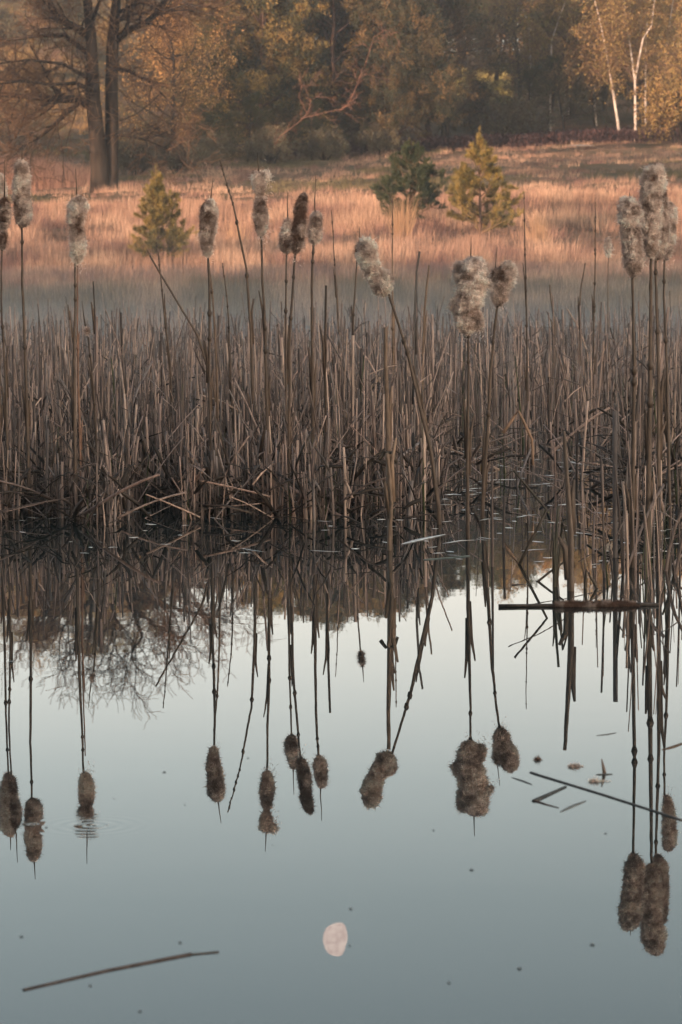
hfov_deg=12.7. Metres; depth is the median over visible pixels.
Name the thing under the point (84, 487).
fallen straw
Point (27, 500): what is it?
fallen straw
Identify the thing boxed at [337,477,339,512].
reed
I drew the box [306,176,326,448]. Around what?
cattail
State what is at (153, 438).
reeds
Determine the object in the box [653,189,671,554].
cattail
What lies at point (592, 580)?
bent reed
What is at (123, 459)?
reed
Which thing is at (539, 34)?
birch tree
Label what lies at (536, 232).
grass tussock
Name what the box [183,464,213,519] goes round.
folded reed
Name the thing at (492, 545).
reed
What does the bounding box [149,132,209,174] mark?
bush
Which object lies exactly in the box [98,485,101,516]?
folded reed
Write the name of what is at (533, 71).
dark tree
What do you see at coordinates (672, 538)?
folded reed
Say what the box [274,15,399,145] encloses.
dead tree
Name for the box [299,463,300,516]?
reed
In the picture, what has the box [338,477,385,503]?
fallen straw
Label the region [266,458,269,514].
reed
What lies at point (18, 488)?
reed
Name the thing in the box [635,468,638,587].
reed
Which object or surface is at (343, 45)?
pine tree
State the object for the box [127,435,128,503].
reed
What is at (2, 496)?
reed
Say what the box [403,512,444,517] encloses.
fallen straw
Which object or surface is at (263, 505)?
reed
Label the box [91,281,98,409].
flat reed
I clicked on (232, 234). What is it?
grass tussock
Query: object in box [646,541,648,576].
reed
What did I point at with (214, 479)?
reed
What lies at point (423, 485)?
green reed
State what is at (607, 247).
cattail
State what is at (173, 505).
fallen straw
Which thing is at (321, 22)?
pine tree
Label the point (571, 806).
floating leaf
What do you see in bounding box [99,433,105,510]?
leaning reed
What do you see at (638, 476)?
reed
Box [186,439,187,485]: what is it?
reed
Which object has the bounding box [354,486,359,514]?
folded reed
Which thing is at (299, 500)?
folded reed
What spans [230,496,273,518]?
fallen straw
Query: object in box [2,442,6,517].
reed
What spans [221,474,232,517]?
folded reed
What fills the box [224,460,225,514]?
reed
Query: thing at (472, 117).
bush
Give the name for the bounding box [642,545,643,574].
green reed
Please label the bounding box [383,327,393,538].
bare stalk
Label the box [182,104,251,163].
dark tree
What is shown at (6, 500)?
reed
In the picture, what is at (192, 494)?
leaning reed
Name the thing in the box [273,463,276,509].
reed
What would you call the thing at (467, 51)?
dark tree
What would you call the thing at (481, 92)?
dark tree
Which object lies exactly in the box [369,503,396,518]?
fallen straw
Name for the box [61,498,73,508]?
fallen straw
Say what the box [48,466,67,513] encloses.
leaning reed
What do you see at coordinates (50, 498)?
leaning reed
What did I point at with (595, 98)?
dark tree
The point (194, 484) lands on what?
folded reed
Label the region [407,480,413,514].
reed
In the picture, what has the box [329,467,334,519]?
reed
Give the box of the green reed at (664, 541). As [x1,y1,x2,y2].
[663,505,665,567]
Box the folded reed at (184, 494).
[182,480,186,518]
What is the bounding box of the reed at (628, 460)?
[626,404,629,549]
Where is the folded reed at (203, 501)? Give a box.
[193,486,204,518]
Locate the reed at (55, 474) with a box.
[54,464,58,516]
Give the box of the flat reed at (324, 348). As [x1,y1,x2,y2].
[319,285,326,450]
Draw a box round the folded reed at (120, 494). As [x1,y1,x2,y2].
[114,487,122,524]
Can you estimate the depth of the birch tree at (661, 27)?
127.46 m
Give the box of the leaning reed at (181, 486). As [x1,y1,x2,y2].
[179,456,183,518]
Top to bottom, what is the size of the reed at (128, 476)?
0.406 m
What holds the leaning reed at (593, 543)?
in the water
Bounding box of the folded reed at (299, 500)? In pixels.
[298,490,304,512]
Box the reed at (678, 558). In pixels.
[675,533,681,573]
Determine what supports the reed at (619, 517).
in the water
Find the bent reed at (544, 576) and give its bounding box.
[536,562,562,581]
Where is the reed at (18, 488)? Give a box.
[17,467,19,513]
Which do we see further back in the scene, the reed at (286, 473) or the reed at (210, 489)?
the reed at (286, 473)
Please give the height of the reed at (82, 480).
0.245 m
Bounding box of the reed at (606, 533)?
[605,513,606,554]
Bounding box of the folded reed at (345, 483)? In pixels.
[343,477,352,518]
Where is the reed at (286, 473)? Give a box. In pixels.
[285,431,288,513]
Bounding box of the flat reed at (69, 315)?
[66,299,72,348]
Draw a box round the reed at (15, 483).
[13,452,16,517]
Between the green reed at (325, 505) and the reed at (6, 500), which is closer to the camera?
the green reed at (325, 505)
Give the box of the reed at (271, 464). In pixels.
[268,453,279,515]
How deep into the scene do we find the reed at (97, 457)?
11.17 m
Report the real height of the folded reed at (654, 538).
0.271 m
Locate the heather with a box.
[290,124,679,156]
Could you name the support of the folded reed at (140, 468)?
in the water
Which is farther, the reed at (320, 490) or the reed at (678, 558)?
the reed at (320, 490)
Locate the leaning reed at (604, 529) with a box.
[588,499,612,554]
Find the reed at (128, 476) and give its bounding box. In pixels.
[126,428,129,506]
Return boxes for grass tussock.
[116,229,147,258]
[223,219,251,246]
[380,194,419,241]
[519,211,554,243]
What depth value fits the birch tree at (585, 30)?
124.79 m
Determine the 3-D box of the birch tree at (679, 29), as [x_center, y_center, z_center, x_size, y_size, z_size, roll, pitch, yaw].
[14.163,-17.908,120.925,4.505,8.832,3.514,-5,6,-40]
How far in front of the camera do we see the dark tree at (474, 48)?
166.27 m
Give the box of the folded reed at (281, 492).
[279,478,286,512]
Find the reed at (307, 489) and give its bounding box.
[305,467,309,512]
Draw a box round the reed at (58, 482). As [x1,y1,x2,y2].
[57,453,60,516]
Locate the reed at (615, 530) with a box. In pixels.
[613,411,617,557]
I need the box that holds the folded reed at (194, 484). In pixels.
[194,467,196,507]
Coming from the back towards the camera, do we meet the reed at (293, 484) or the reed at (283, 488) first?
the reed at (283, 488)
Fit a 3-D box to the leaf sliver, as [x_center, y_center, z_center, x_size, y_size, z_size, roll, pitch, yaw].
[0.482,0.466,5.636,0.010,0.027,0.008,-1,5,0]
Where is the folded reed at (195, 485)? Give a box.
[193,465,203,516]
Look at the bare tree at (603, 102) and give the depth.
138.91 m
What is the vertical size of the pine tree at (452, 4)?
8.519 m
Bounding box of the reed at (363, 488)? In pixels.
[360,458,366,515]
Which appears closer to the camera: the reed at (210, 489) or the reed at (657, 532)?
the reed at (657, 532)
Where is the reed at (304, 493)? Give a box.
[303,472,307,519]
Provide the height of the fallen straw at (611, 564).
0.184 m
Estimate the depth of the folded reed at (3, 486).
11.34 m
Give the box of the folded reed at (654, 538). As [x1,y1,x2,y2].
[653,509,677,571]
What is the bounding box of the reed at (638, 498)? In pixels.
[635,464,641,552]
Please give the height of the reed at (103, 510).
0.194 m
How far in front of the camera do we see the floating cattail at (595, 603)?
8.30 m
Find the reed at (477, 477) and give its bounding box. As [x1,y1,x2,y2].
[475,444,479,510]
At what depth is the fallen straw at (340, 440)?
11.50 m
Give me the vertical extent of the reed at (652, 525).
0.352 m
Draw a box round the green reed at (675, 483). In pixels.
[674,446,677,503]
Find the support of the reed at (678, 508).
in the water
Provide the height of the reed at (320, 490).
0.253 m
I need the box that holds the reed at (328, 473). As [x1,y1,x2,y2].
[326,456,331,513]
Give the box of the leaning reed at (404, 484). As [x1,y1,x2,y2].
[400,460,407,502]
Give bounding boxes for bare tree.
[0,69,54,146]
[77,1,245,144]
[127,8,273,140]
[415,19,468,79]
[427,0,506,137]
[461,0,560,111]
[493,17,577,89]
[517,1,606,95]
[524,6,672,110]
[639,0,681,93]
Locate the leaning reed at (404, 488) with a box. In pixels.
[394,466,412,515]
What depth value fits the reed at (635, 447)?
11.08 m
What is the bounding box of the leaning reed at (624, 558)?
[624,527,624,589]
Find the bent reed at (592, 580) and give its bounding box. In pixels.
[584,569,597,588]
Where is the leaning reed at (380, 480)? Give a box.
[377,471,383,491]
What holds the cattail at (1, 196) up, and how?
on the water
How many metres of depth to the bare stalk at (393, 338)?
14.70 m
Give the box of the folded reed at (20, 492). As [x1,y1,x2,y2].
[19,479,23,511]
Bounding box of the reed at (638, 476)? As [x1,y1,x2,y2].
[638,431,638,527]
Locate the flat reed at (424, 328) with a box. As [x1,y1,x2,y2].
[421,265,429,403]
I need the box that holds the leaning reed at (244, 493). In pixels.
[230,470,257,516]
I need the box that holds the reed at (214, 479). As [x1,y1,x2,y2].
[211,440,216,517]
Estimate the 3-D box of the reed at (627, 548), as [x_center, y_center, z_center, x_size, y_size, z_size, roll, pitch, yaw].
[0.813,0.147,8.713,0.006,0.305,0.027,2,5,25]
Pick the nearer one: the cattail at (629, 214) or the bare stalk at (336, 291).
the cattail at (629, 214)
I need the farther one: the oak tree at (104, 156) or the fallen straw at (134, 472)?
the oak tree at (104, 156)
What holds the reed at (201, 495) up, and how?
in the water
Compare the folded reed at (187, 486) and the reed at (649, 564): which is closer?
the reed at (649, 564)
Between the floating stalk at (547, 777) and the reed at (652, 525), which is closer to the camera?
the floating stalk at (547, 777)
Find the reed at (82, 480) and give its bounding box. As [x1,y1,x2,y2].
[81,471,83,514]
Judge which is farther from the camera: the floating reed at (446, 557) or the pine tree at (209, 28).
the pine tree at (209, 28)
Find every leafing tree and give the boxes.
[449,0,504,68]
[481,0,632,130]
[508,0,635,118]
[578,0,681,111]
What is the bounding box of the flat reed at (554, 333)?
[549,284,558,404]
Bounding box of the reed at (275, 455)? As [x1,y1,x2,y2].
[275,447,276,465]
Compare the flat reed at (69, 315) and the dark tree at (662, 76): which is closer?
the flat reed at (69, 315)
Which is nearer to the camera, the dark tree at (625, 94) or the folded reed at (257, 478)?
the folded reed at (257, 478)
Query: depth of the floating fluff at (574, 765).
5.71 m
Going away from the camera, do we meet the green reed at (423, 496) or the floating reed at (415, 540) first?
the floating reed at (415, 540)
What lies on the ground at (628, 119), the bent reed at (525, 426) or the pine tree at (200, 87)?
the pine tree at (200, 87)
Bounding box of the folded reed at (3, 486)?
[2,465,10,511]
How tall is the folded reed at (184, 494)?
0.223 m
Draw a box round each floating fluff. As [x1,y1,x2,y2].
[567,761,582,767]
[588,776,609,782]
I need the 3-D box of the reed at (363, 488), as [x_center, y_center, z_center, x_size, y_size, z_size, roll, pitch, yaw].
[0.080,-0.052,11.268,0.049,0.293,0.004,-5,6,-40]
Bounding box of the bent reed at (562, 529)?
[556,523,575,586]
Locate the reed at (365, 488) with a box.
[364,464,365,515]
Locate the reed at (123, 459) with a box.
[121,430,125,515]
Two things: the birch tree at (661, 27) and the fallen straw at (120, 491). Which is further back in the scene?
the birch tree at (661, 27)
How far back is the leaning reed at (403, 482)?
11.28 m
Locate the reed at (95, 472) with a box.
[94,455,98,515]
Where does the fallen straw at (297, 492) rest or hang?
on the water
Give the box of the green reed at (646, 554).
[645,530,646,577]
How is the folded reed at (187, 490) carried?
in the water
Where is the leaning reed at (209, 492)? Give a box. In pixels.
[196,470,214,514]
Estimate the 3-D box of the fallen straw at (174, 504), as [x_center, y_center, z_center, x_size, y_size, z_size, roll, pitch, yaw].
[-0.596,-0.027,11.296,0.433,0.160,0.007,-3,5,-25]
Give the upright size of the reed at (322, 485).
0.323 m
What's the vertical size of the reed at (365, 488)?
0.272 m
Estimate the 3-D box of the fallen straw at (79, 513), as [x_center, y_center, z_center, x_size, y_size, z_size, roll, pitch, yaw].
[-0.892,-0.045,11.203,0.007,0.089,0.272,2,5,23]
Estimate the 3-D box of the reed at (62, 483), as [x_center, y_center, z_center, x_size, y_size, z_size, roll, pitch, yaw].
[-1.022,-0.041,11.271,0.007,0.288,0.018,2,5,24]
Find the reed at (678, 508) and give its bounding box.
[676,452,680,570]
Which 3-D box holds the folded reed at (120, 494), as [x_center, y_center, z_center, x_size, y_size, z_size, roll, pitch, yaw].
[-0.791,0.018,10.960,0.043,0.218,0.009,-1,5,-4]
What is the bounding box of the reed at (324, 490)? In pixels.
[323,457,326,519]
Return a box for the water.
[0,325,681,1023]
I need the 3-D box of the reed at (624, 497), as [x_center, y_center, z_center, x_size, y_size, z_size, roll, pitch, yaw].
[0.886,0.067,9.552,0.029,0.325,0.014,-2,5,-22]
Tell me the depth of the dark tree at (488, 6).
150.68 m
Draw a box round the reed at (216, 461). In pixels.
[215,456,219,513]
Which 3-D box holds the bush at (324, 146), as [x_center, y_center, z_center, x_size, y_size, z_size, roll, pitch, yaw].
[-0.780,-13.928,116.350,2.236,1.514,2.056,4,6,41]
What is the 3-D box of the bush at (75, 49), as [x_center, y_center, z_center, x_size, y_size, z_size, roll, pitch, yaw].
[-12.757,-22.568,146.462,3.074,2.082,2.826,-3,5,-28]
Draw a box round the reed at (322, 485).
[317,453,324,515]
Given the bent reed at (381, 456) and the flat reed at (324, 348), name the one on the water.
the flat reed at (324, 348)
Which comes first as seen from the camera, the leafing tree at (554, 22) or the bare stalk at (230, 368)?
the bare stalk at (230, 368)
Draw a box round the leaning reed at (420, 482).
[412,465,430,506]
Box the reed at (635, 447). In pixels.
[635,421,636,510]
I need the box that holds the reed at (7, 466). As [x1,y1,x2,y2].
[5,450,8,488]
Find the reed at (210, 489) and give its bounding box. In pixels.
[209,461,211,518]
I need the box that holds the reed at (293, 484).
[292,453,295,518]
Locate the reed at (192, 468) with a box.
[187,446,195,514]
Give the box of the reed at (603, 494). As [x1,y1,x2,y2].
[602,466,603,570]
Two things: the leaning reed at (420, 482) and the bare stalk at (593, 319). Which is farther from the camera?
the bare stalk at (593, 319)
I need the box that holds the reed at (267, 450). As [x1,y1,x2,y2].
[266,432,268,513]
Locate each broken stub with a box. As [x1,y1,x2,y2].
[383,438,396,550]
[558,431,575,590]
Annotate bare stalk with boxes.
[76,265,82,489]
[149,255,225,438]
[156,242,173,442]
[209,263,218,449]
[219,160,255,457]
[222,263,232,419]
[331,210,340,389]
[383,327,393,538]
[391,198,394,378]
[522,193,528,452]
[591,202,596,424]
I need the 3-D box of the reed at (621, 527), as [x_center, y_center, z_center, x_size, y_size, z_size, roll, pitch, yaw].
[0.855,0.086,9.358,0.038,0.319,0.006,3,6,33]
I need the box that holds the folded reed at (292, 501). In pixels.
[290,486,295,518]
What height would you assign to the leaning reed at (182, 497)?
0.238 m
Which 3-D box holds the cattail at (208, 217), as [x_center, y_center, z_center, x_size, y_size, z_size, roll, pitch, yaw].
[-0.505,-0.597,11.844,0.115,1.371,0.106,-5,7,-43]
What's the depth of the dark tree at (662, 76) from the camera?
132.17 m
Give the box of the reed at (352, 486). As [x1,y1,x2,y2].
[347,457,356,516]
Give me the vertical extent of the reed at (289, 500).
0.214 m
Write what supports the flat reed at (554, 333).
on the water
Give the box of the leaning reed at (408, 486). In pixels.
[399,465,415,512]
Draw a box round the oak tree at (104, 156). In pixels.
[0,0,257,192]
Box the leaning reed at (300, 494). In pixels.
[294,475,308,516]
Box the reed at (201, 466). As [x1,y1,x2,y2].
[201,442,202,496]
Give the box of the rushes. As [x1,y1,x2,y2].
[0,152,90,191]
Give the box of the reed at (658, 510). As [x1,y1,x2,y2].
[655,455,660,561]
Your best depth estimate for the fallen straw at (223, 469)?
11.39 m
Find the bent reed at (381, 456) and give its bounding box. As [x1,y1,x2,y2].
[378,451,397,462]
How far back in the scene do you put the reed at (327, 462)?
11.22 m
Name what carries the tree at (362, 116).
on the ground at (628, 119)
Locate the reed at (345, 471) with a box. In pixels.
[342,447,347,507]
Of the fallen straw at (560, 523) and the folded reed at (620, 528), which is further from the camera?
the fallen straw at (560, 523)
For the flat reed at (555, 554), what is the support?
on the water
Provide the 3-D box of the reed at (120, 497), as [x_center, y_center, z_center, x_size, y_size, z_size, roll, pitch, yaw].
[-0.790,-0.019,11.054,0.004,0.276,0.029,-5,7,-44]
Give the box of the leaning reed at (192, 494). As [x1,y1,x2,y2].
[186,468,194,518]
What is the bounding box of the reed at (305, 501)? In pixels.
[304,484,306,518]
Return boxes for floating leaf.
[532,786,566,807]
[560,801,585,811]
[661,743,681,749]
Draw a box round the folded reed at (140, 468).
[125,461,150,492]
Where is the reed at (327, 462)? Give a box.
[322,436,330,511]
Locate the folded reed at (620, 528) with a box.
[613,513,628,547]
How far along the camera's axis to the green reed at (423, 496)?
11.24 m
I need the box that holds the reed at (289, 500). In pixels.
[288,482,290,517]
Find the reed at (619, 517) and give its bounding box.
[614,465,622,570]
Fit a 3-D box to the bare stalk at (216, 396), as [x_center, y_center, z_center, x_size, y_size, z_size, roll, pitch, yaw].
[-0.506,-0.484,12.279,0.047,1.075,0.012,-1,5,0]
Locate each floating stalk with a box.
[22,952,191,989]
[529,771,681,819]
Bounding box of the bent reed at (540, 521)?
[513,470,547,563]
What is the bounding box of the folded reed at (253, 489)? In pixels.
[243,473,254,513]
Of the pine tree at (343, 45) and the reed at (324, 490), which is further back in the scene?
the pine tree at (343, 45)
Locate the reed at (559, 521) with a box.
[557,495,561,549]
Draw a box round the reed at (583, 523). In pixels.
[581,482,585,562]
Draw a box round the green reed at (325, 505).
[325,493,326,516]
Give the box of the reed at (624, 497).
[622,481,625,546]
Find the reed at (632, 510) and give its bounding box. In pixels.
[627,441,634,576]
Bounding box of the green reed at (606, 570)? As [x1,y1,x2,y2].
[604,549,608,586]
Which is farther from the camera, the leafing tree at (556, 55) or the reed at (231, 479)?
the leafing tree at (556, 55)
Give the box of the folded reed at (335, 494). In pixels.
[334,485,341,507]
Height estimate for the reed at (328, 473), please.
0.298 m
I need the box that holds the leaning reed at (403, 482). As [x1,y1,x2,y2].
[398,455,405,509]
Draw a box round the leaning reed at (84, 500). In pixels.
[72,480,90,523]
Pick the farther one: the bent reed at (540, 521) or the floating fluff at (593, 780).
the bent reed at (540, 521)
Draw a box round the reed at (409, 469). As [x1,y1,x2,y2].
[408,467,412,514]
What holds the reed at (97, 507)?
in the water
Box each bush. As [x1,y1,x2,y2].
[0,0,30,47]
[7,30,53,79]
[15,0,83,22]
[52,18,104,57]
[84,0,130,46]
[119,137,163,174]
[139,38,171,74]
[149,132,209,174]
[187,129,238,166]
[240,122,297,163]
[290,125,350,160]
[350,119,402,155]
[448,87,493,124]
[471,91,563,139]
[618,21,681,144]
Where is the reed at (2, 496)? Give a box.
[1,483,3,509]
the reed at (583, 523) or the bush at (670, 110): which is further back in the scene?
the bush at (670, 110)
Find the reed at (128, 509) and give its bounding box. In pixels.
[127,489,129,519]
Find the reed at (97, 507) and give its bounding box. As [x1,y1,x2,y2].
[96,482,97,524]
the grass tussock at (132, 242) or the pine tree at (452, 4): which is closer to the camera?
the grass tussock at (132, 242)
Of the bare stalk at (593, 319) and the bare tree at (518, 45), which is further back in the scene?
the bare tree at (518, 45)
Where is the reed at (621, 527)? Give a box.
[616,488,623,565]
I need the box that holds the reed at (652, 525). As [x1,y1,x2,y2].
[648,484,655,573]
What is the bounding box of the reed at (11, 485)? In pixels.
[11,458,11,516]
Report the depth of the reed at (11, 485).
11.35 m
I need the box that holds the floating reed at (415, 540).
[402,534,444,543]
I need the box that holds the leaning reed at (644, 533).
[642,476,645,582]
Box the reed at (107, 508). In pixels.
[106,472,108,519]
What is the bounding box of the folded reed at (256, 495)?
[254,486,260,513]
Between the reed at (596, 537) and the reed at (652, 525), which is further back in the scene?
the reed at (652, 525)
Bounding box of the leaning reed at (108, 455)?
[105,430,113,511]
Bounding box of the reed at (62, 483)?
[61,462,63,517]
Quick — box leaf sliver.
[601,759,605,772]
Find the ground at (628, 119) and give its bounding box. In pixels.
[0,0,681,328]
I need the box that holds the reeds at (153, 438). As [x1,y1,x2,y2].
[0,290,681,523]
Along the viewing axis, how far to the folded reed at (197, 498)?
11.34 m
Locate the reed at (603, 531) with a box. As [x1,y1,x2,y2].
[600,457,605,577]
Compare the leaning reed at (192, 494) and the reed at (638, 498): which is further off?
the leaning reed at (192, 494)
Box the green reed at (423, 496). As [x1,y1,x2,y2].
[421,475,424,515]
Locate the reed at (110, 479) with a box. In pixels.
[108,450,112,520]
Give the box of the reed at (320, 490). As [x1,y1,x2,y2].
[319,469,320,515]
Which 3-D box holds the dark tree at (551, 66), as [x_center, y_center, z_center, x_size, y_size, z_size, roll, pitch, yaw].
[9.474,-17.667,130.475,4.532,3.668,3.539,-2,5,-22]
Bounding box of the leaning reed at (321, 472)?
[321,442,322,516]
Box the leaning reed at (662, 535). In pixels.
[660,483,666,584]
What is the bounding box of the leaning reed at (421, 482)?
[414,463,428,512]
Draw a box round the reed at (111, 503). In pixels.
[111,482,112,524]
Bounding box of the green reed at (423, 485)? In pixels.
[423,457,424,512]
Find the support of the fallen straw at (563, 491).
on the water
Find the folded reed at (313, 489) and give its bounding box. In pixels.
[312,479,320,521]
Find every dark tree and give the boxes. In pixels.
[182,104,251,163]
[197,88,278,160]
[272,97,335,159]
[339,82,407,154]
[423,91,474,137]
[435,13,505,69]
[448,0,518,81]
[449,11,510,68]
[450,6,505,66]
[459,79,506,122]
[460,0,581,92]
[471,61,560,121]
[486,0,557,91]
[488,0,551,93]
[507,52,620,130]
[555,54,623,128]
[587,54,667,125]
[640,52,681,125]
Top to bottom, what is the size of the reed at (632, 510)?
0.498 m
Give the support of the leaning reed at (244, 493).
in the water
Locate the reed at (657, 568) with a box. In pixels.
[656,497,660,571]
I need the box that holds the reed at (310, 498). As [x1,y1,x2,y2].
[309,464,311,519]
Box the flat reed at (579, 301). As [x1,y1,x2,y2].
[578,263,585,415]
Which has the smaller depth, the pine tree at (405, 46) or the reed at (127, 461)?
the reed at (127, 461)
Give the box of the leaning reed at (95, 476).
[91,428,105,517]
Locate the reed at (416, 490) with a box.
[415,462,417,514]
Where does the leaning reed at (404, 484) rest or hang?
in the water
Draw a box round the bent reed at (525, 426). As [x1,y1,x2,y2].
[502,410,533,464]
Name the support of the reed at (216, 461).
in the water
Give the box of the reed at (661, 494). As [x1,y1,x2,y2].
[661,460,662,525]
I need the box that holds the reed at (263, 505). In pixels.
[261,463,264,514]
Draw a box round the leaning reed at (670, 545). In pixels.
[664,509,681,570]
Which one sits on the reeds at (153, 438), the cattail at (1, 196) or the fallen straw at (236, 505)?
the fallen straw at (236, 505)
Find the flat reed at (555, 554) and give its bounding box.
[552,506,559,586]
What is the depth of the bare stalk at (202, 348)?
13.60 m
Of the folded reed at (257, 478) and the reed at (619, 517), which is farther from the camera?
the folded reed at (257, 478)
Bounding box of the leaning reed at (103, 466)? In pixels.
[102,465,119,515]
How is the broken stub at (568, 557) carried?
on the water
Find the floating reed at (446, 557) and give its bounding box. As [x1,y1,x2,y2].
[423,555,469,559]
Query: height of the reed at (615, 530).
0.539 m
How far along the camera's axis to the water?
5.75 m
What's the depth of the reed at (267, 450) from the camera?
11.33 m
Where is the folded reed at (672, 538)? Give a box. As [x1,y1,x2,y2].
[658,506,674,578]
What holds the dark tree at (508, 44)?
on the ground at (628, 119)
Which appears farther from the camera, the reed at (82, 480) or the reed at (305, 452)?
the reed at (82, 480)
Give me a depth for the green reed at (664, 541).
9.29 m
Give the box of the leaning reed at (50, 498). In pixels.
[41,481,58,518]
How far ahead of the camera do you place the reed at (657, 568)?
9.19 m
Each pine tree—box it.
[145,2,330,139]
[157,0,293,155]
[162,0,353,161]
[179,9,357,140]
[197,0,374,157]
[240,0,457,150]
[269,0,447,151]
[290,1,472,140]
[315,0,467,151]
[326,0,479,153]
[328,0,512,137]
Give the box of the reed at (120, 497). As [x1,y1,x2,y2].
[118,468,122,522]
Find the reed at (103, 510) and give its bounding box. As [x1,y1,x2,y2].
[101,493,105,524]
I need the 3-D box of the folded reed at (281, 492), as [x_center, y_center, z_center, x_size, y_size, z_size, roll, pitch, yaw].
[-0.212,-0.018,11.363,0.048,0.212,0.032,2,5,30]
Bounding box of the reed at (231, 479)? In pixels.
[230,465,232,512]
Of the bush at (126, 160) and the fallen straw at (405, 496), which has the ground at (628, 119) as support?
the bush at (126, 160)
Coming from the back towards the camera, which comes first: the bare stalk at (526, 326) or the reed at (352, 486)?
the bare stalk at (526, 326)
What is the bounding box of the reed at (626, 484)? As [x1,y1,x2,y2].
[620,438,630,555]
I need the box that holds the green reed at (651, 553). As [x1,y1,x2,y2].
[650,520,651,575]
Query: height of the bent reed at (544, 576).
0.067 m
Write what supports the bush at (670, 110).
on the ground at (628, 119)
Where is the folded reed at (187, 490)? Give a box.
[178,474,188,515]
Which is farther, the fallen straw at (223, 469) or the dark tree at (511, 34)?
the dark tree at (511, 34)
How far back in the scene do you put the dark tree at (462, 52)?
168.34 m
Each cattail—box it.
[0,161,12,513]
[0,172,9,489]
[9,142,33,513]
[64,169,90,518]
[81,302,98,494]
[195,180,219,495]
[249,153,274,453]
[276,192,292,430]
[287,191,310,478]
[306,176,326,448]
[351,227,359,444]
[354,234,441,524]
[445,246,497,538]
[480,251,518,518]
[498,598,658,606]
[603,238,615,391]
[614,192,647,567]
[637,161,668,562]
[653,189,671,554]
[662,200,681,528]
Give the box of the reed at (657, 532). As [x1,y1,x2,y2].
[653,467,660,590]
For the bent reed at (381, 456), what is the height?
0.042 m
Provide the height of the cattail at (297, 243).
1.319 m
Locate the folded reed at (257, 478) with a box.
[252,465,272,516]
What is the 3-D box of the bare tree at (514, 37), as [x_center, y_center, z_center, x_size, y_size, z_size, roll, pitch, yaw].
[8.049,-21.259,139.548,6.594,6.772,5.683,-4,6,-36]
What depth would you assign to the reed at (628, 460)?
9.58 m
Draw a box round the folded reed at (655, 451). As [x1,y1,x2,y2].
[642,433,656,474]
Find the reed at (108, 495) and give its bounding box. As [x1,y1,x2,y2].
[106,465,110,524]
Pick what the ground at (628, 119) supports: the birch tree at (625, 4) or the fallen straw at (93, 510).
the birch tree at (625, 4)
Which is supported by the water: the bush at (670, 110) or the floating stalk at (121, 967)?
the floating stalk at (121, 967)
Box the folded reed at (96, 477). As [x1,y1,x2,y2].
[80,463,97,501]
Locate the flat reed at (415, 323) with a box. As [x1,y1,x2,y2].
[412,251,420,443]
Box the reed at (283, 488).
[281,460,285,515]
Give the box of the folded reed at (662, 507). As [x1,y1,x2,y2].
[651,490,666,528]
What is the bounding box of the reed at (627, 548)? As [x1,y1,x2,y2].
[625,511,628,588]
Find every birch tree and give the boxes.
[479,0,568,122]
[511,0,588,130]
[533,2,621,113]
[536,0,630,125]
[548,0,654,139]
[576,0,679,142]
[598,0,680,124]
[628,0,681,126]
[632,0,681,95]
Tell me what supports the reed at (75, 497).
in the water
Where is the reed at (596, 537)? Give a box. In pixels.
[596,495,597,581]
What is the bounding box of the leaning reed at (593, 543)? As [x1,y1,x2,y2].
[592,511,595,553]
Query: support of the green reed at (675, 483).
in the water
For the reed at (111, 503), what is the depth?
10.96 m
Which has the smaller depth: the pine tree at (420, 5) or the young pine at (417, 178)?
the young pine at (417, 178)
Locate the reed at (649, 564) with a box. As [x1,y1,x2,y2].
[643,505,651,589]
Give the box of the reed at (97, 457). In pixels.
[97,441,98,519]
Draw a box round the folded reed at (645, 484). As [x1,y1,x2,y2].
[641,466,645,504]
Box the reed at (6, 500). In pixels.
[6,485,7,517]
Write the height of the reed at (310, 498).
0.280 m
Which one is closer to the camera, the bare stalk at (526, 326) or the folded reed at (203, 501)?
the folded reed at (203, 501)
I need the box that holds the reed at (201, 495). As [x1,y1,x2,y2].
[200,471,201,519]
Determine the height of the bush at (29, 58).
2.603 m
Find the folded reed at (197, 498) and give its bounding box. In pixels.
[196,491,199,510]
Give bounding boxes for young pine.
[128,163,198,261]
[370,135,450,222]
[443,125,524,236]
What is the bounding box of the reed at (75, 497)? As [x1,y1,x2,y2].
[73,483,79,519]
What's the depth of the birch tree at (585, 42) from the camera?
132.90 m
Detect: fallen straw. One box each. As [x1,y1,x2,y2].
[0,477,45,517]
[3,493,90,512]
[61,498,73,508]
[78,487,109,514]
[80,482,87,510]
[83,473,159,514]
[84,444,181,507]
[85,492,104,524]
[117,491,186,518]
[130,436,184,514]
[145,481,231,517]
[145,494,199,517]
[183,446,214,500]
[201,480,269,497]
[208,503,260,508]
[214,461,274,519]
[216,443,230,498]
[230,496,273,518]
[248,461,340,503]
[285,484,342,515]
[308,410,362,490]
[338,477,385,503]
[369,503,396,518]
[386,477,428,514]
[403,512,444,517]
[507,462,623,538]
[512,512,608,539]
[609,549,613,579]
[626,432,681,500]
[626,460,679,509]
[629,483,664,567]
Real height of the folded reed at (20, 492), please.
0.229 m
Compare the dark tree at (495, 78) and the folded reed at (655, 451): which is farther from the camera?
the dark tree at (495, 78)
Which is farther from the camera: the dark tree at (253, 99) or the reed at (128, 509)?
the dark tree at (253, 99)
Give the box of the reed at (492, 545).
[491,464,493,566]
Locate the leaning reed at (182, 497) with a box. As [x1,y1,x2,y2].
[171,477,191,519]
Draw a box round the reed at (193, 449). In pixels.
[190,417,199,514]
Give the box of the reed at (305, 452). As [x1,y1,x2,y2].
[304,429,305,480]

